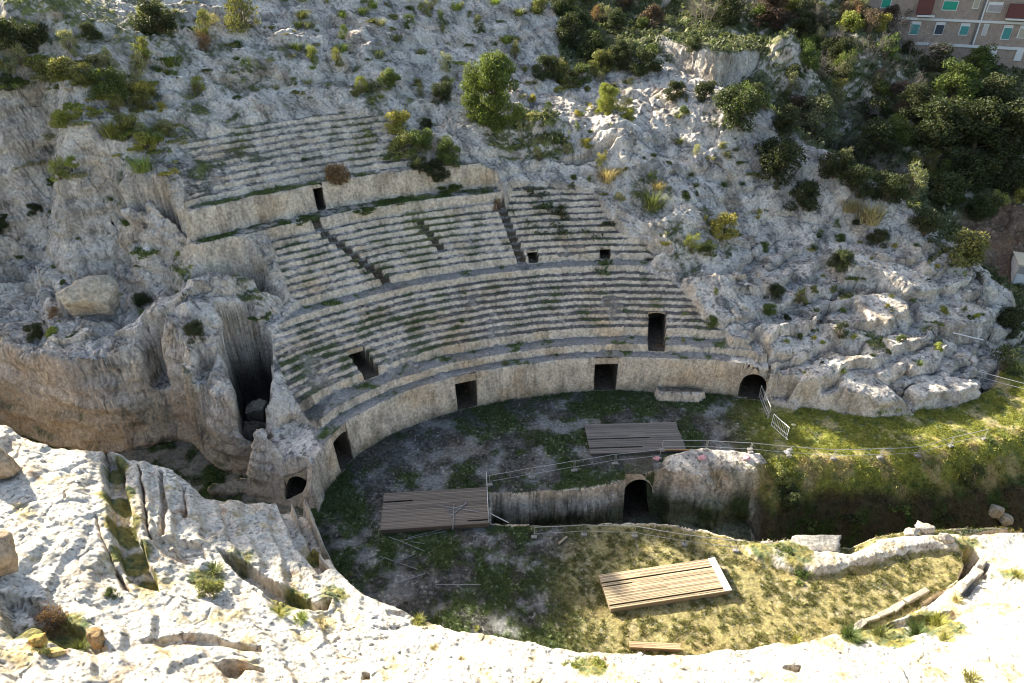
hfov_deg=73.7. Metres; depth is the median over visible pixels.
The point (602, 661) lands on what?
weed patch
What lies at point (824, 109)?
tree
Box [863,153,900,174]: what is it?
bare shrub
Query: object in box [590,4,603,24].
shrub
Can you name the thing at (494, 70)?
pine tree
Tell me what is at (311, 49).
shrub
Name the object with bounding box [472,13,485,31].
shrub
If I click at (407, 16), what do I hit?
shrub
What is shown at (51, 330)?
bush
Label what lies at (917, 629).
grass tuft
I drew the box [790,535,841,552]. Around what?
stone block
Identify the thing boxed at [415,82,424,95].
shrub
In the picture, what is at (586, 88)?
bush
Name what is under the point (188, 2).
weed patch
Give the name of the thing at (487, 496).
barrier
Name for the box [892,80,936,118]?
tree
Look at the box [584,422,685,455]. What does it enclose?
timber deck
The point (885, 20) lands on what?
bush
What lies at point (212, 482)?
quarry weeds
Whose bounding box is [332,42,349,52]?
grass tuft
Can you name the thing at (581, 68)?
bush
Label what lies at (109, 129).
grass tuft
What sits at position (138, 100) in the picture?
bush
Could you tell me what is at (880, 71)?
shrub
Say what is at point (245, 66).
shrub
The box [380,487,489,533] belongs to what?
timber deck
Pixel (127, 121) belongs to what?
bush
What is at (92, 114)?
weed patch
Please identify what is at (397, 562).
pole
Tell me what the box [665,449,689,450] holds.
timber
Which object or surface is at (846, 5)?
shrub
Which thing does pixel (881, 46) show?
bare shrub
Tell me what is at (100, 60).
bush
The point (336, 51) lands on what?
shrub
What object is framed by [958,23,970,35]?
window
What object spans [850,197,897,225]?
grass tuft
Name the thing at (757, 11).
bush
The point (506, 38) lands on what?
grass tuft
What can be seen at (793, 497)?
bush
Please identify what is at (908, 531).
stone block
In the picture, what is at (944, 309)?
bush
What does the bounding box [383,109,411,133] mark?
bush
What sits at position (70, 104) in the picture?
weed patch
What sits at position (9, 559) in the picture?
boulder
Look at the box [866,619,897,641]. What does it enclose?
grass tuft
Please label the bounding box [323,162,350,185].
bush
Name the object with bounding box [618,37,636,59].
bush
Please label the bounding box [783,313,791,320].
bush
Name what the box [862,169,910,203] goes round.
bush
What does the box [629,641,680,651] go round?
plank
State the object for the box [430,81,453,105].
bush
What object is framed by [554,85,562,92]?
bush
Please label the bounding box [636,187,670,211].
grass tuft
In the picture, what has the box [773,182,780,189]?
bush
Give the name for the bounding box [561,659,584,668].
weed patch
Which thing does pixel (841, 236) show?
bush
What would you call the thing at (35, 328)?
bush
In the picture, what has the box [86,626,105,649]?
boulder
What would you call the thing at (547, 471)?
barrier
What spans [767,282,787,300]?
bush
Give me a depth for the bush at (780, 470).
40.33 m
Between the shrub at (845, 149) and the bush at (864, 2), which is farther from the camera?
the bush at (864, 2)
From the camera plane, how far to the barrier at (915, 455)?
41.25 m
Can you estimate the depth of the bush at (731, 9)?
69.27 m
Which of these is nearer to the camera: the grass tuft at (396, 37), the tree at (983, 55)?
the grass tuft at (396, 37)
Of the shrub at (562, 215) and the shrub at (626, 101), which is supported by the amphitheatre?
the shrub at (562, 215)
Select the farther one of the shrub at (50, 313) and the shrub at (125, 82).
the shrub at (125, 82)
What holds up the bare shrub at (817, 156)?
on the rocky hillside
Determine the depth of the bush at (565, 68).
60.43 m
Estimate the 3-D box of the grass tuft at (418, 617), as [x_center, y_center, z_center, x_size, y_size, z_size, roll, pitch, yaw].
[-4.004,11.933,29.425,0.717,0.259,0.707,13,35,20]
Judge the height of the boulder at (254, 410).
1.609 m
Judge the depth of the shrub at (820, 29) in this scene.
68.28 m
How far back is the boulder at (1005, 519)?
41.05 m
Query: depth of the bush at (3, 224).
46.58 m
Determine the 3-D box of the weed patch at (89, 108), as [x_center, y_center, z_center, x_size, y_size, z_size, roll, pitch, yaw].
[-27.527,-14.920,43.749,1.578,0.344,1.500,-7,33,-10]
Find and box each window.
[880,0,891,7]
[908,21,920,34]
[933,22,945,34]
[941,0,958,10]
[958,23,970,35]
[972,0,980,8]
[981,24,989,35]
[986,2,1003,12]
[1000,25,1013,39]
[1016,25,1023,38]
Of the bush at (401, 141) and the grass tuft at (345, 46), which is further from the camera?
the grass tuft at (345, 46)
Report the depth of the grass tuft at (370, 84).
53.07 m
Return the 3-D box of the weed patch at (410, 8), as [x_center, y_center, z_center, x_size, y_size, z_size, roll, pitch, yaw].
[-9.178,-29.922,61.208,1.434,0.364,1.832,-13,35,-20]
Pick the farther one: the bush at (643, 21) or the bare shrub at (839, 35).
the bush at (643, 21)
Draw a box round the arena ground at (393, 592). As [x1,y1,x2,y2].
[314,345,1023,655]
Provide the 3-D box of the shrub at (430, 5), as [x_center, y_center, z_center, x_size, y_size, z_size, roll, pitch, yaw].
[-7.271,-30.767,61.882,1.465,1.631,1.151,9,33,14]
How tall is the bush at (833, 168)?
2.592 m
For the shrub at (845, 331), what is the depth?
46.61 m
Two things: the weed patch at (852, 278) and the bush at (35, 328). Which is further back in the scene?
the weed patch at (852, 278)
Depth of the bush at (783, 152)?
54.08 m
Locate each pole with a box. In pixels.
[379,556,417,569]
[436,584,480,584]
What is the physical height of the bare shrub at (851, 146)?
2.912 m
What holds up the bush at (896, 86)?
on the rocky hillside
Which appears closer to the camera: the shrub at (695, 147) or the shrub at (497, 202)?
the shrub at (497, 202)
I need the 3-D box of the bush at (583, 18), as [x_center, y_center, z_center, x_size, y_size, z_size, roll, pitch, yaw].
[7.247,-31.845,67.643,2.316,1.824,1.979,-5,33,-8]
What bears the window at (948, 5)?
in the apartment building
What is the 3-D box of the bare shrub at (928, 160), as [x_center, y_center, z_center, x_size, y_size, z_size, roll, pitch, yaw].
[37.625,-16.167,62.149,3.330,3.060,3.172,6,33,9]
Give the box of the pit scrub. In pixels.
[727,424,1023,547]
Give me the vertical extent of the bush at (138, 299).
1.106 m
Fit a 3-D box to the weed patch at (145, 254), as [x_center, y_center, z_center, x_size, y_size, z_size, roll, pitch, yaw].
[-23.521,-5.911,43.956,2.193,0.478,2.086,19,37,27]
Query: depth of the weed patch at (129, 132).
44.11 m
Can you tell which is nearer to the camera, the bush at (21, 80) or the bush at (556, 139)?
the bush at (21, 80)
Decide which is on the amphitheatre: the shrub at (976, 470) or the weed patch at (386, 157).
the weed patch at (386, 157)
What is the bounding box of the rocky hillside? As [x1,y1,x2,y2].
[0,0,1023,520]
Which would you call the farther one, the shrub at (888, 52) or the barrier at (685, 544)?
the shrub at (888, 52)
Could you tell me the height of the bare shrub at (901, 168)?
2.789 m
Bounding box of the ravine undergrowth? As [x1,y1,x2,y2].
[508,0,1023,338]
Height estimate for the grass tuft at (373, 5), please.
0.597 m
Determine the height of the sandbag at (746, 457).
0.256 m
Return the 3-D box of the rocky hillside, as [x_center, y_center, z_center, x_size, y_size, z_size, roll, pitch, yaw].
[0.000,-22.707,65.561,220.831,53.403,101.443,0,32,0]
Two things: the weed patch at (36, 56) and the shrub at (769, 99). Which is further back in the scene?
the shrub at (769, 99)
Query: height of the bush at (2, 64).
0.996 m
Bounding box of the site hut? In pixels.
[1011,251,1023,284]
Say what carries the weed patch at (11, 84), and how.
on the rocky hillside
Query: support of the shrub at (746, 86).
on the rocky hillside
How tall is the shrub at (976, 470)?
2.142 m
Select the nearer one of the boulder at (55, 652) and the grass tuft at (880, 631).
the boulder at (55, 652)
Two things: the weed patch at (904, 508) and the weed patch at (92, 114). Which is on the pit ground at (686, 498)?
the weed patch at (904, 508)
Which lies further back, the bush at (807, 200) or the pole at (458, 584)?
the bush at (807, 200)
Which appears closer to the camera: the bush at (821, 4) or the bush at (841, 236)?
the bush at (841, 236)
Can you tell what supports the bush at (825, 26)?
on the rocky hillside
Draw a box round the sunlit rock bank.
[0,425,1023,682]
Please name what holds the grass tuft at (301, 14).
on the rocky hillside
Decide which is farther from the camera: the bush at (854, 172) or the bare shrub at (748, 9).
the bare shrub at (748, 9)
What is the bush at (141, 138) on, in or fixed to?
on the rocky hillside
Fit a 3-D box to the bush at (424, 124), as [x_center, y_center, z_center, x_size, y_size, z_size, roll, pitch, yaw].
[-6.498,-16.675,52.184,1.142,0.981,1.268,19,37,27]
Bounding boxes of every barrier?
[486,473,488,521]
[487,468,533,486]
[530,461,574,478]
[531,524,586,538]
[572,454,616,471]
[581,524,637,537]
[614,449,661,464]
[631,526,686,546]
[659,440,707,450]
[681,534,738,552]
[704,440,752,451]
[748,443,792,454]
[759,385,770,416]
[771,414,789,438]
[786,446,835,459]
[832,448,882,460]
[879,446,920,459]
[916,437,953,457]
[948,429,988,447]
[972,371,1022,388]
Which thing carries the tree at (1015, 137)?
on the rocky hillside
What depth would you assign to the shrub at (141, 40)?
47.01 m
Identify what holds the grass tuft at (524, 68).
on the rocky hillside
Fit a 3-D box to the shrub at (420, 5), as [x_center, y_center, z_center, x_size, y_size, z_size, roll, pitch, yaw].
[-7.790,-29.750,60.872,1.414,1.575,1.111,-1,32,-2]
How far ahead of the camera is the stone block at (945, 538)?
35.20 m
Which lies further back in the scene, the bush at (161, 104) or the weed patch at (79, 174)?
the bush at (161, 104)
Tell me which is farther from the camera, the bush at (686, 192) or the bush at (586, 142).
the bush at (586, 142)
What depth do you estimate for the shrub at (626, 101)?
56.80 m
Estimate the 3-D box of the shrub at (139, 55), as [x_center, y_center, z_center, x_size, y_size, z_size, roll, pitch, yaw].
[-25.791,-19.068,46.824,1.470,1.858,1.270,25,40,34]
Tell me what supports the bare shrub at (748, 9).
on the rocky hillside
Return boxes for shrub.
[0,39,28,71]
[33,604,68,639]
[46,155,72,181]
[46,306,62,319]
[55,28,76,49]
[68,47,78,57]
[77,61,92,74]
[97,46,119,67]
[103,92,124,111]
[111,96,123,109]
[113,70,131,90]
[129,42,152,69]
[129,68,148,83]
[130,49,148,75]
[135,36,149,55]
[147,81,155,96]
[190,75,205,90]
[191,82,201,95]
[192,7,211,35]
[195,30,212,51]
[207,12,219,28]
[223,0,260,33]
[239,56,252,72]
[290,77,297,84]
[305,43,318,64]
[330,46,343,66]
[338,24,348,39]
[353,75,367,92]
[354,82,362,92]
[403,13,415,28]
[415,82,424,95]
[417,0,431,16]
[425,0,439,9]
[436,8,448,25]
[438,51,453,69]
[441,75,450,84]
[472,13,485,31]
[493,199,502,211]
[509,39,521,58]
[533,146,540,157]
[544,101,551,110]
[554,203,570,220]
[586,0,597,7]
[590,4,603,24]
[595,152,607,166]
[596,72,605,82]
[598,2,613,20]
[615,167,623,174]
[619,95,632,107]
[640,43,654,59]
[646,170,657,183]
[682,0,711,17]
[682,193,689,201]
[682,233,702,253]
[687,0,720,24]
[693,144,700,153]
[738,0,762,15]
[743,80,756,111]
[755,209,762,219]
[760,92,771,109]
[778,90,792,106]
[785,4,829,35]
[786,65,803,93]
[788,0,814,17]
[790,131,810,145]
[794,284,808,304]
[804,0,818,9]
[806,147,825,165]
[810,6,833,25]
[815,23,828,42]
[816,50,841,77]
[823,24,859,43]
[825,86,848,113]
[829,78,849,98]
[829,98,859,125]
[831,49,858,79]
[832,131,870,161]
[832,217,840,227]
[832,320,849,339]
[834,54,857,82]
[836,0,858,19]
[838,146,854,158]
[849,180,866,197]
[853,0,867,16]
[856,29,894,62]
[863,7,883,34]
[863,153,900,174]
[864,95,898,118]
[866,70,894,86]
[869,72,887,91]
[873,67,886,82]
[874,56,908,74]
[876,32,901,61]
[877,23,953,67]
[884,11,918,46]
[892,160,910,173]
[894,72,927,98]
[894,97,912,116]
[899,8,913,27]
[904,159,929,199]
[907,151,922,171]
[912,152,941,165]
[919,149,941,174]
[936,158,953,175]
[959,461,987,487]
[989,189,1010,212]
[990,343,1023,377]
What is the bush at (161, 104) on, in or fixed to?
on the rocky hillside
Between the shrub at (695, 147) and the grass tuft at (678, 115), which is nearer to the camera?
the shrub at (695, 147)
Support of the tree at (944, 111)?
on the rocky hillside
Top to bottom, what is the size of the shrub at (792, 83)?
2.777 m
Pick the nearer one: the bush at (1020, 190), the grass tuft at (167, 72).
the grass tuft at (167, 72)
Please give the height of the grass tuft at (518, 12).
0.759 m
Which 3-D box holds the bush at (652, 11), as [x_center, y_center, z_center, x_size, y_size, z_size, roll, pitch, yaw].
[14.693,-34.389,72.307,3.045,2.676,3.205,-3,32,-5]
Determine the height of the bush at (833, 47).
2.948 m
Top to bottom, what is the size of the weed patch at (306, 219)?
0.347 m
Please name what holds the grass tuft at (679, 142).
on the rocky hillside
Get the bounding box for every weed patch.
[0,83,19,88]
[11,160,46,169]
[26,54,45,60]
[28,644,50,654]
[42,133,55,140]
[45,84,58,89]
[55,112,81,119]
[61,101,84,109]
[68,120,91,126]
[69,105,95,112]
[70,171,87,177]
[72,79,101,85]
[85,108,110,115]
[88,112,103,116]
[118,129,134,137]
[126,146,152,150]
[128,105,145,112]
[129,246,160,259]
[145,147,171,153]
[158,167,179,175]
[165,135,189,144]
[181,1,198,5]
[227,42,237,47]
[247,311,271,321]
[289,90,305,94]
[295,215,309,225]
[349,87,367,92]
[352,206,375,215]
[377,153,399,161]
[385,196,406,205]
[388,14,398,18]
[403,6,414,9]
[437,184,463,193]
[453,60,463,64]
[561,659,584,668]
[592,655,606,668]
[599,220,617,226]
[773,542,793,556]
[794,569,814,585]
[803,518,817,532]
[835,514,865,526]
[845,275,865,281]
[866,335,883,345]
[885,502,910,514]
[923,320,944,325]
[938,513,962,523]
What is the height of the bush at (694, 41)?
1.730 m
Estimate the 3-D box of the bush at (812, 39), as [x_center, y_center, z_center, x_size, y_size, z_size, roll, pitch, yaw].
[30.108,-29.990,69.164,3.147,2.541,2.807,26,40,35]
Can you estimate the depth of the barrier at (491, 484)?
39.25 m
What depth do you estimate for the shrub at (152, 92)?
46.75 m
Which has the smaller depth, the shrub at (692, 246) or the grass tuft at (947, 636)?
the grass tuft at (947, 636)
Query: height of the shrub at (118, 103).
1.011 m
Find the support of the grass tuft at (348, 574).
on the arena ground at (393, 592)
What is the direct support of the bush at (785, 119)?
on the rocky hillside
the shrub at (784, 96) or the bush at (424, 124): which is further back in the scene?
the shrub at (784, 96)
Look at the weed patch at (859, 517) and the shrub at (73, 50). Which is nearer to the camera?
the weed patch at (859, 517)
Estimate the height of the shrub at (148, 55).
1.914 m
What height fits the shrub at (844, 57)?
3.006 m
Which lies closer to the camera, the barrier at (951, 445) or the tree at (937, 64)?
the barrier at (951, 445)
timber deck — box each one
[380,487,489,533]
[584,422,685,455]
[599,557,731,611]
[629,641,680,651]
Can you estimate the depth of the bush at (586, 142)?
53.40 m
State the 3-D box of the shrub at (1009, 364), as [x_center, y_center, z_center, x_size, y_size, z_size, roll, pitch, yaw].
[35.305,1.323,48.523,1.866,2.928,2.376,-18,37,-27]
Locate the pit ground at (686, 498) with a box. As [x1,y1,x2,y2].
[491,427,1023,548]
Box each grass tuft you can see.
[0,62,20,73]
[44,66,67,80]
[46,112,72,123]
[64,633,89,651]
[81,52,97,62]
[92,120,124,138]
[109,129,132,141]
[123,154,157,173]
[124,95,135,107]
[130,88,151,98]
[134,130,163,143]
[149,117,174,129]
[149,121,173,134]
[150,64,164,71]
[150,131,165,141]
[157,51,182,67]
[164,67,172,74]
[166,128,178,137]
[203,554,224,576]
[234,16,249,27]
[267,83,281,89]
[268,603,288,619]
[284,41,304,50]
[290,608,309,626]
[291,9,310,18]
[292,21,302,27]
[300,19,318,28]
[300,78,312,84]
[313,614,332,630]
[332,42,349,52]
[335,11,349,17]
[343,571,353,579]
[354,6,370,14]
[365,78,375,87]
[368,1,378,8]
[369,48,390,58]
[372,17,388,26]
[390,32,402,41]
[411,77,421,82]
[411,612,426,625]
[413,46,429,54]
[429,642,438,651]
[449,1,461,10]
[489,0,500,4]
[499,32,513,43]
[500,359,509,364]
[509,6,524,15]
[520,65,529,71]
[524,186,535,191]
[590,164,620,183]
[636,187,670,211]
[649,178,668,190]
[659,239,669,245]
[671,111,686,118]
[672,137,685,144]
[719,179,731,186]
[789,633,801,643]
[839,197,866,213]
[840,306,848,312]
[840,619,865,646]
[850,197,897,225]
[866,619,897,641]
[899,613,932,640]
[914,359,924,365]
[924,607,955,627]
[935,628,957,641]
[950,590,965,604]
[959,665,986,682]
[1008,566,1023,579]
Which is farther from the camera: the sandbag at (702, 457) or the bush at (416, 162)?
the bush at (416, 162)
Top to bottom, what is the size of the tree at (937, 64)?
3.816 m
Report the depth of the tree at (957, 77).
62.77 m
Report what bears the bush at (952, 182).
on the rocky hillside
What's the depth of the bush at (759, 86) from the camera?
56.30 m
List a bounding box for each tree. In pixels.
[459,48,524,132]
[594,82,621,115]
[603,6,628,33]
[606,35,636,70]
[749,0,796,28]
[788,7,821,39]
[795,88,843,141]
[847,116,902,170]
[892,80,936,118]
[904,94,982,157]
[918,41,956,77]
[926,56,983,111]
[936,96,1020,161]
[959,43,1000,77]
[959,72,1023,123]
[974,97,1023,171]
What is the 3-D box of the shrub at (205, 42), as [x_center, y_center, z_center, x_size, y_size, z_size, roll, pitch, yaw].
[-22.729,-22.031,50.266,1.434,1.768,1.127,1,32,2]
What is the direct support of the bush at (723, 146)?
on the rocky hillside
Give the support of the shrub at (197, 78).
on the rocky hillside
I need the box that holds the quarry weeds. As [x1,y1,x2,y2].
[25,368,316,518]
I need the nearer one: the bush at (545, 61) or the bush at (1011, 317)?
the bush at (1011, 317)
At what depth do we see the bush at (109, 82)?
44.07 m
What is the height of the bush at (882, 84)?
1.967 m
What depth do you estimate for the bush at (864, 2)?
68.05 m
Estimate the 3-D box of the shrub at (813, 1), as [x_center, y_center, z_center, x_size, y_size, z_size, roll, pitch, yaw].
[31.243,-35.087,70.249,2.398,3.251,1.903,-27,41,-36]
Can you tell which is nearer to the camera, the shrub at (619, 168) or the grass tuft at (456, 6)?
the shrub at (619, 168)
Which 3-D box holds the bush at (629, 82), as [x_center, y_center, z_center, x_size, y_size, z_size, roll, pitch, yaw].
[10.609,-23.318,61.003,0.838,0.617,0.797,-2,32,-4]
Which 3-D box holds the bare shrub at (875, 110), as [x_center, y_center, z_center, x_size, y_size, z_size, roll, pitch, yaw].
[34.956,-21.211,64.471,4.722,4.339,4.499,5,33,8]
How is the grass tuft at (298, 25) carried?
on the rocky hillside
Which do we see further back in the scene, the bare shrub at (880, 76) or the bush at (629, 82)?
the bare shrub at (880, 76)
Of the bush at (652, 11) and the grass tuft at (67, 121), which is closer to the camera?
the grass tuft at (67, 121)
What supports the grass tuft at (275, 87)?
on the rocky hillside
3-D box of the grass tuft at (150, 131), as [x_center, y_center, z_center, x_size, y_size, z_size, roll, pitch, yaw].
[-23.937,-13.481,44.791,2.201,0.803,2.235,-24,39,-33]
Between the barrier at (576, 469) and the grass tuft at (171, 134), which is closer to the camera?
the barrier at (576, 469)
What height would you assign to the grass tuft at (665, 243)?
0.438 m
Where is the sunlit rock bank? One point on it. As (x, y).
(256, 571)
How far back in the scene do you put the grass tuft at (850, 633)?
29.05 m
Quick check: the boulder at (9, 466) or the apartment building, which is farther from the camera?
the apartment building
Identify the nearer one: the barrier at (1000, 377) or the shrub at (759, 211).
the barrier at (1000, 377)
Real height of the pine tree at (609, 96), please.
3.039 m
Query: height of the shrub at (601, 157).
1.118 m
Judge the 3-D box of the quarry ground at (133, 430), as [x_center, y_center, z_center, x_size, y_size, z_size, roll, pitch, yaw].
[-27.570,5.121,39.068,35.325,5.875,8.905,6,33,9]
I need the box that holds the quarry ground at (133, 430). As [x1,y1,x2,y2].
[0,364,322,519]
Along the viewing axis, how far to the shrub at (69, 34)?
45.18 m
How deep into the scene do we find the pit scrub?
40.94 m
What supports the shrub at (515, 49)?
on the rocky hillside
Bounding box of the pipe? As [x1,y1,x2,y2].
[953,332,982,339]
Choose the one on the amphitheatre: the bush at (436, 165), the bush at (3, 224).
the bush at (436, 165)
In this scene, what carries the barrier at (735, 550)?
on the arena ground at (393, 592)
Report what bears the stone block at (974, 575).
on the sunlit rock bank
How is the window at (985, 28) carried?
in the apartment building
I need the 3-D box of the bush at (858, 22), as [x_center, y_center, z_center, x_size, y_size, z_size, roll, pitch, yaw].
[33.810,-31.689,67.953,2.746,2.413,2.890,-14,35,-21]
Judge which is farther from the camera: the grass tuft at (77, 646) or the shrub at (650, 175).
the shrub at (650, 175)
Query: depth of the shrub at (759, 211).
54.08 m
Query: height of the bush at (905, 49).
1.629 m
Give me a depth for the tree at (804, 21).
68.61 m
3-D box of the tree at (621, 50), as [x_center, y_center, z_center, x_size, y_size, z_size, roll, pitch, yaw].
[9.875,-26.004,62.230,2.944,3.419,3.622,-14,35,-21]
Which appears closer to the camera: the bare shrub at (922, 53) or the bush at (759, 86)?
the bush at (759, 86)
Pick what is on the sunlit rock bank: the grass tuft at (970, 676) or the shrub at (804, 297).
the grass tuft at (970, 676)
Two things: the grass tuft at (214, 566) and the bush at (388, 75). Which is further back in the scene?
the bush at (388, 75)
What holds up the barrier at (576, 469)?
on the arena ground at (393, 592)
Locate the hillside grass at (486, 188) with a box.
[0,0,1023,438]
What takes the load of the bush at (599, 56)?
on the rocky hillside
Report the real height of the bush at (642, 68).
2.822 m
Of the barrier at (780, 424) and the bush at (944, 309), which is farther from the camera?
the bush at (944, 309)
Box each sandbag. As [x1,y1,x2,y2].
[698,455,705,459]
[743,455,749,459]
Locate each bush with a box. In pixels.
[0,16,22,50]
[0,59,10,69]
[0,73,14,91]
[0,217,9,233]
[10,76,29,88]
[11,20,49,53]
[21,55,50,81]
[21,322,45,341]
[26,203,43,216]
[43,55,82,82]
[45,326,57,337]
[46,178,53,185]
[47,109,69,127]
[56,165,70,174]
[62,63,93,85]
[63,155,78,167]
[76,21,103,40]
[85,53,111,72]
[85,66,129,100]
[103,587,120,598]
[111,112,140,135]
[121,219,129,225]
[127,79,154,94]
[130,0,180,35]
[130,91,154,111]
[131,291,153,307]
[132,122,149,132]
[132,131,158,151]
[155,101,166,111]
[157,119,175,131]
[181,319,204,343]
[195,577,224,599]
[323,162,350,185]
[371,67,399,87]
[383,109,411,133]
[387,130,421,158]
[406,155,430,173]
[408,127,433,153]
[419,117,431,129]
[424,157,450,182]
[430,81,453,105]
[434,135,460,167]
[528,94,536,101]
[529,0,548,14]
[530,53,563,80]
[547,55,581,88]
[549,0,579,17]
[553,136,562,144]
[554,11,587,46]
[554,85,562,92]
[562,143,574,153]
[569,62,592,84]
[574,28,610,59]
[574,109,581,116]
[577,9,593,27]
[580,137,593,148]
[583,85,590,91]
[586,48,619,76]
[596,16,606,25]
[612,192,625,201]
[615,0,634,10]
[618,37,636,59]
[618,106,635,120]
[626,77,633,84]
[628,46,664,76]
[635,3,664,27]
[635,16,648,30]
[663,80,688,100]
[679,105,689,113]
[681,190,690,198]
[685,34,702,52]
[693,80,715,102]
[699,239,717,256]
[704,315,718,329]
[705,0,746,25]
[707,82,766,132]
[708,211,739,239]
[719,141,727,148]
[723,150,732,158]
[748,82,768,104]
[749,3,770,21]
[753,132,809,185]
[757,241,769,252]
[762,302,777,315]
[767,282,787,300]
[768,462,795,488]
[769,103,801,135]
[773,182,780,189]
[778,481,804,512]
[782,0,800,15]
[782,178,822,212]
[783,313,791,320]
[785,63,802,76]
[787,93,809,115]
[799,41,820,70]
[800,33,822,50]
[809,0,829,19]
[810,285,818,293]
[816,22,828,33]
[816,150,853,178]
[819,35,855,62]
[826,249,857,272]
[834,233,846,241]
[835,10,865,32]
[835,157,876,196]
[839,17,859,31]
[846,0,871,21]
[852,219,859,224]
[859,95,892,120]
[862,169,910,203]
[866,228,890,248]
[868,12,892,32]
[872,78,893,98]
[879,112,914,145]
[881,4,900,26]
[887,80,908,99]
[896,334,906,342]
[898,39,914,54]
[908,206,948,242]
[915,171,932,185]
[924,171,974,208]
[925,72,940,85]
[928,227,991,268]
[933,341,942,351]
[939,305,948,314]
[947,194,965,204]
[951,154,1004,193]
[964,192,1006,222]
[972,312,980,317]
[993,163,1023,194]
[996,305,1023,338]
[1011,187,1023,203]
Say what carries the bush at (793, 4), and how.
on the rocky hillside
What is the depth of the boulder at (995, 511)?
41.04 m
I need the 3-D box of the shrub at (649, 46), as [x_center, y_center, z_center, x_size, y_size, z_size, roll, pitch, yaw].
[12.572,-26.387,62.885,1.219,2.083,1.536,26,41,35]
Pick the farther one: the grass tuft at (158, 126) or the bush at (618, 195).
the bush at (618, 195)
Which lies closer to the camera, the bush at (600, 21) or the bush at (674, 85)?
the bush at (674, 85)
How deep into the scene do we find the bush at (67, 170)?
43.51 m
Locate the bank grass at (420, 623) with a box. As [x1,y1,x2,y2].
[20,461,974,667]
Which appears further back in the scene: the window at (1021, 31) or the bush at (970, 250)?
the window at (1021, 31)
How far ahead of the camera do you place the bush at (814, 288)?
49.38 m
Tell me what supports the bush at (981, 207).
on the rocky hillside
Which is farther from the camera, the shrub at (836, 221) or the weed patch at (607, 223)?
the shrub at (836, 221)
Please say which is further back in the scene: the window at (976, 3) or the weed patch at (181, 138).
the window at (976, 3)
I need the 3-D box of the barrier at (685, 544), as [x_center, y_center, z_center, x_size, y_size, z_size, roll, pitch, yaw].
[7.718,10.132,35.635,2.873,0.823,0.180,7,33,11]
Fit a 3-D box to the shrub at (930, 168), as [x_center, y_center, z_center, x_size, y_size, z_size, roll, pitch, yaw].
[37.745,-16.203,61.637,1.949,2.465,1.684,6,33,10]
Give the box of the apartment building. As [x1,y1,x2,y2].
[866,0,1023,70]
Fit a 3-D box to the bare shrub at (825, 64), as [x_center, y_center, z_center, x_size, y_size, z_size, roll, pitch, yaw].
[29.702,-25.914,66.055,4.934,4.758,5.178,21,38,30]
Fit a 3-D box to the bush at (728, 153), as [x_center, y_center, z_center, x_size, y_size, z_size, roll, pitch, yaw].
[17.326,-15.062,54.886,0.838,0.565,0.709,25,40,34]
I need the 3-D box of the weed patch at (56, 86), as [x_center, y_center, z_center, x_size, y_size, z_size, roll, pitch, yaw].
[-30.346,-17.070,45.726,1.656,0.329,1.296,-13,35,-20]
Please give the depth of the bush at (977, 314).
49.85 m
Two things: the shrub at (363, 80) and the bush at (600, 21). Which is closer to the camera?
the shrub at (363, 80)
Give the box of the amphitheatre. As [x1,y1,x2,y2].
[172,112,780,511]
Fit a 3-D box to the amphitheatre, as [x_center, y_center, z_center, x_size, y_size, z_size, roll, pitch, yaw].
[-1.639,-3.082,45.935,41.398,18.369,25.137,0,32,0]
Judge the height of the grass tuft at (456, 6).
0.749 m
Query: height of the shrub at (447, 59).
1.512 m
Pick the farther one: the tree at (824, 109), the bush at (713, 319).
the tree at (824, 109)
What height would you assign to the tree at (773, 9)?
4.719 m
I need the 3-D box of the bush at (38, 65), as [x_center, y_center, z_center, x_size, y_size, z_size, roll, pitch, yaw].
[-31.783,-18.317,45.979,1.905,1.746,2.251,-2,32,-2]
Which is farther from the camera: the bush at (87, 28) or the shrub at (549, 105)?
the shrub at (549, 105)
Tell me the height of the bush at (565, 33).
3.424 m
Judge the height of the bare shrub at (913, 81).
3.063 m
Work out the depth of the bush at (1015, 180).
60.42 m
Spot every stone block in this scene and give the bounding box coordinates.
[903,527,919,535]
[915,520,935,534]
[937,533,954,543]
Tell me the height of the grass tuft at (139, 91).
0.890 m
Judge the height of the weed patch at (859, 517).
0.344 m
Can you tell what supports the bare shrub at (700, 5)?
on the rocky hillside
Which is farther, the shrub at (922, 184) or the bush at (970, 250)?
the shrub at (922, 184)
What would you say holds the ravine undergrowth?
on the rocky hillside
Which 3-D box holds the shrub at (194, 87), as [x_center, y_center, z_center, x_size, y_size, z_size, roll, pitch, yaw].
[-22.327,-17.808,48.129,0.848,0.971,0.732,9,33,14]
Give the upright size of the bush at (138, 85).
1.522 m
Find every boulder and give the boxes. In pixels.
[0,447,20,478]
[0,530,18,576]
[28,633,47,646]
[46,647,66,657]
[56,275,119,316]
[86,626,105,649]
[245,398,267,421]
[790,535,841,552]
[988,504,1004,517]
[997,512,1013,526]
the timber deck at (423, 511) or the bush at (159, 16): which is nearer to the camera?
the timber deck at (423, 511)
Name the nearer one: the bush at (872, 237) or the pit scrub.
the pit scrub

